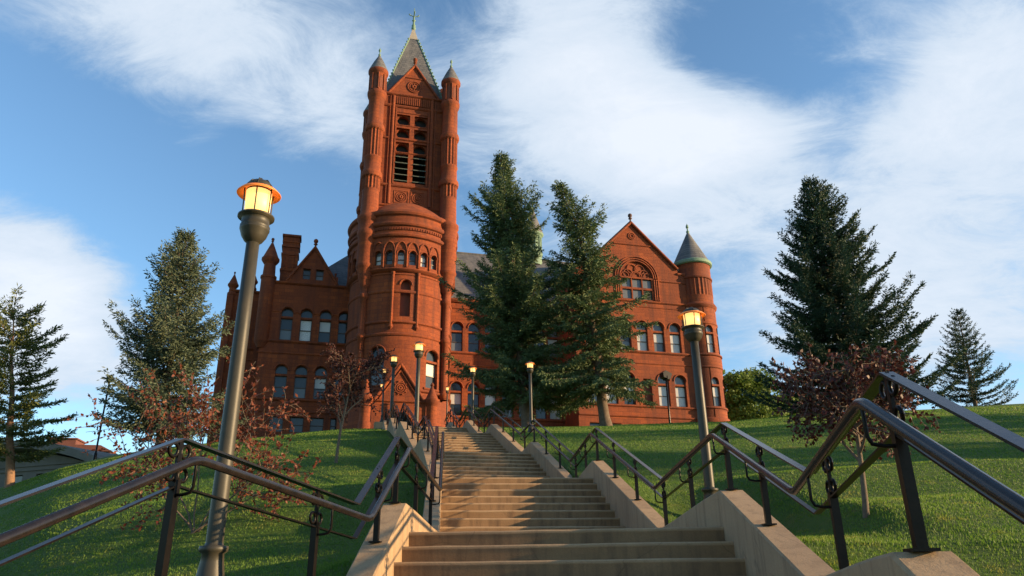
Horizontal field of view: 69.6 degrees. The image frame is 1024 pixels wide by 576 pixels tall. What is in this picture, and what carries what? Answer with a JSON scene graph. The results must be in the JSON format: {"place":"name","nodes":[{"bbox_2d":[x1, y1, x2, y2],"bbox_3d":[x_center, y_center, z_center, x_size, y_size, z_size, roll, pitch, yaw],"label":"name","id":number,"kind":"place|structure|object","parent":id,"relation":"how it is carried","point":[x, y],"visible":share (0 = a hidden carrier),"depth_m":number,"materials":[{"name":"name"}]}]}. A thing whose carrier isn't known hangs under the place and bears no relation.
{"place":"outdoors","nodes":[
{"label":"outdoors","id":0,"kind":"place"},
{"bbox_2d":[0,404,1023,575],"bbox_3d":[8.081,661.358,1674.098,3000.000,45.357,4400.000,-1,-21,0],"label":"lawn","id":1,"kind":"structure","parent":0,"point":[784,516],"depth_m":13.17,"materials":[{"name":"green plant"}]},
{"bbox_2d":[0,283,77,487],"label":"pine tree","id":2,"kind":"object","parent":1,"relation":"on","point":[25,405],"visible":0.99,"depth_m":31.64,"materials":[{"name":"green plant"}]},
{"bbox_2d":[0,441,117,487],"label":"gymnasium","id":3,"kind":"structure","parent":1,"relation":"on","point":[70,455],"depth_m":67.20,"materials":[{"name":"grey stone"}]},
{"bbox_2d":[49,437,116,453],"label":"brick building","id":4,"kind":"structure","parent":1,"relation":"on","point":[76,442],"depth_m":109.68,"materials":[{"name":"red brick"}]},
{"bbox_2d":[93,376,113,459],"bbox_3d":[-22.408,7.076,40.281,0.400,4.770,0.400,-1,-21,0],"label":"lamp post","id":5,"kind":"object","parent":1,"relation":"on","point":[95,456],"visible":0.6,"depth_m":39.93,"materials":[{"name":"grey metal"}]},
{"bbox_2d":[91,226,248,444],"bbox_3d":[-14.896,2.157,32.566,6.224,10.635,6.882,-1,-21,0],"label":"spruce tree","id":6,"kind":"object","parent":1,"relation":"on","point":[179,343],"visible":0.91,"depth_m":31.59,"materials":[{"name":"green plant"}]},
{"bbox_2d":[61,356,320,533],"bbox_3d":[-5.191,2.660,12.492,4.354,2.967,2.540,-1,-21,0],"label":"young tree","id":7,"kind":"object","parent":1,"relation":"on","point":[268,461],"visible":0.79,"depth_m":12.37,"materials":[{"name":"red plant"}]},
{"bbox_2d":[196,177,280,575],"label":"street lamp","id":8,"kind":"object","parent":1,"relation":"on","point":[259,197],"visible":1,"depth_m":7.10,"materials":[{"name":"grey metal"}]},
{"bbox_2d":[313,342,394,462],"bbox_3d":[-4.394,3.232,20.497,2.304,3.324,2.103,-1,-21,0],"label":"young tree","id":9,"kind":"object","parent":1,"relation":"on","point":[341,362],"visible":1,"depth_m":20.59,"materials":[{"name":"brown plant"}]},
{"bbox_2d":[374,422,382,428],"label":"concrete pedestal","id":10,"kind":"object","parent":1,"relation":"on","point":[378,425],"visible":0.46,"depth_m":45.56,"materials":[{"name":"grey concrete"}]},
{"bbox_2d":[380,367,385,421],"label":"street lamp","id":11,"kind":"object","parent":10,"relation":"on","point":[381,418],"visible":0.47,"depth_m":46.56,"materials":[{"name":"brown metal"}]},
{"bbox_2d":[346,418,441,575],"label":"cheek wall","id":12,"kind":"structure","parent":1,"relation":"on","point":[399,522],"depth_m":6.89,"materials":[{"name":"concrete"}]},
{"bbox_2d":[0,402,443,575],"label":"handrail","id":13,"kind":"object","parent":12,"relation":"on","point":[178,466],"visible":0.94,"depth_m":4.29,"materials":[{"name":"black metal"}]},
{"bbox_2d":[445,386,448,426],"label":"street lamp","id":14,"kind":"object","parent":1,"relation":"on","point":[447,390],"visible":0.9,"depth_m":53.64,"materials":[{"name":"grey metal"}]},
{"bbox_2d":[207,8,729,442],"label":"college hall","id":15,"kind":"structure","parent":1,"relation":"on","point":[380,286],"depth_m":66.84,"materials":[{"name":"red brick"}]},
{"bbox_2d":[469,366,476,420],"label":"street lamp","id":16,"kind":"object","parent":1,"relation":"on","point":[472,369],"visible":0.81,"depth_m":42.80,"materials":[{"name":"grey metal"}]},
{"bbox_2d":[437,150,614,426],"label":"spruce tree","id":17,"kind":"object","parent":1,"relation":"on","point":[517,286],"visible":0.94,"depth_m":47.38,"materials":[{"name":"green plant"}]},
{"bbox_2d":[525,361,534,432],"bbox_3d":[0.721,4.232,28.399,0.381,2.936,0.381,13,-25,-31],"label":"street lamp","id":18,"kind":"object","parent":1,"relation":"on","point":[529,364],"visible":0.86,"depth_m":28.45,"materials":[{"name":"grey metal"}]},
{"bbox_2d":[394,426,745,575],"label":"stairs","id":19,"kind":"structure","parent":1,"relation":"on","point":[504,512],"depth_m":7.05,"materials":[{"name":"concrete"}]},
{"bbox_2d":[412,341,425,432],"bbox_3d":[-3.259,3.581,25.345,0.476,3.668,0.476,10,-24,-26],"label":"street lamp","id":20,"kind":"object","parent":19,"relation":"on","point":[418,346],"visible":0.79,"depth_m":25.50,"materials":[{"name":"grey metal"}]},
{"bbox_2d":[533,179,659,425],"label":"spruce tree","id":21,"kind":"object","parent":1,"relation":"on","point":[594,328],"visible":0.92,"depth_m":45.90,"materials":[{"name":"green plant"}]},
{"bbox_2d":[659,370,671,422],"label":"lamp post","id":22,"kind":"object","parent":1,"relation":"on","point":[665,375],"visible":0.92,"depth_m":46.86,"materials":[{"name":"grey metal"}]},
{"bbox_2d":[678,307,718,499],"bbox_3d":[3.422,2.238,13.279,0.523,4.031,0.523,2,-21,-7],"label":"street lamp","id":23,"kind":"object","parent":1,"relation":"on","point":[692,328],"visible":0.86,"depth_m":13.40,"materials":[{"name":"grey metal"}]},
{"bbox_2d":[447,420,979,575],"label":"cheek wall","id":24,"kind":"structure","parent":1,"relation":"on","point":[779,549],"depth_m":6.13,"materials":[{"name":"concrete"}]},
{"bbox_2d":[444,372,1023,569],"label":"handrail","id":25,"kind":"object","parent":24,"relation":"on","point":[901,437],"visible":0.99,"depth_m":3.22,"materials":[{"name":"black metal"}]},
{"bbox_2d":[722,367,789,420],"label":"leafy tree","id":26,"kind":"object","parent":1,"relation":"on","point":[739,406],"visible":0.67,"depth_m":79.09,"materials":[{"name":"green plant"}]},
{"bbox_2d":[773,394,800,415],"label":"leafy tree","id":27,"kind":"object","parent":1,"relation":"on","point":[793,399],"visible":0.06,"depth_m":83.14,"materials":[{"name":"green plant"}]},
{"bbox_2d":[740,174,968,413],"bbox_3d":[16.598,0.087,37.327,9.241,13.136,9.578,9,-23,-24],"label":"spruce tree","id":28,"kind":"object","parent":1,"relation":"on","point":[837,279],"visible":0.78,"depth_m":35.85,"materials":[{"name":"green plant"}]},
{"bbox_2d":[770,340,940,517],"bbox_3d":[4.453,1.780,9.717,2.045,2.495,1.857,-19,-28,39],"label":"young tree","id":29,"kind":"object","parent":1,"relation":"on","point":[859,377],"visible":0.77,"depth_m":9.61,"materials":[{"name":"red plant"}]},
{"bbox_2d":[924,307,1018,408],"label":"spruce tree","id":30,"kind":"object","parent":1,"relation":"on","point":[973,398],"visible":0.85,"depth_m":52.99,"materials":[{"name":"green plant"}]},
{"bbox_3d":[-6.175,7.661,37.292,0.850,0.940,0.850,3,-22,-9],"label":"concrete pedestal","id":31,"kind":"object","parent":1,"relation":"on","visible":0},
{"bbox_2d":[388,354,398,420],"bbox_3d":[-6.202,5.443,38.157,0.537,4.143,0.537,6,-22,-18],"label":"street lamp","id":32,"kind":"object","parent":31,"relation":"on","point":[393,362],"visible":0.76,"depth_m":38.40,"materials":[{"name":"grey metal"}]},
{"bbox_2d":[0,0,1023,453],"label":"sky","id":33,"kind":"structure","parent":0,"point":[124,124],"materials":[{"name":"blue"}]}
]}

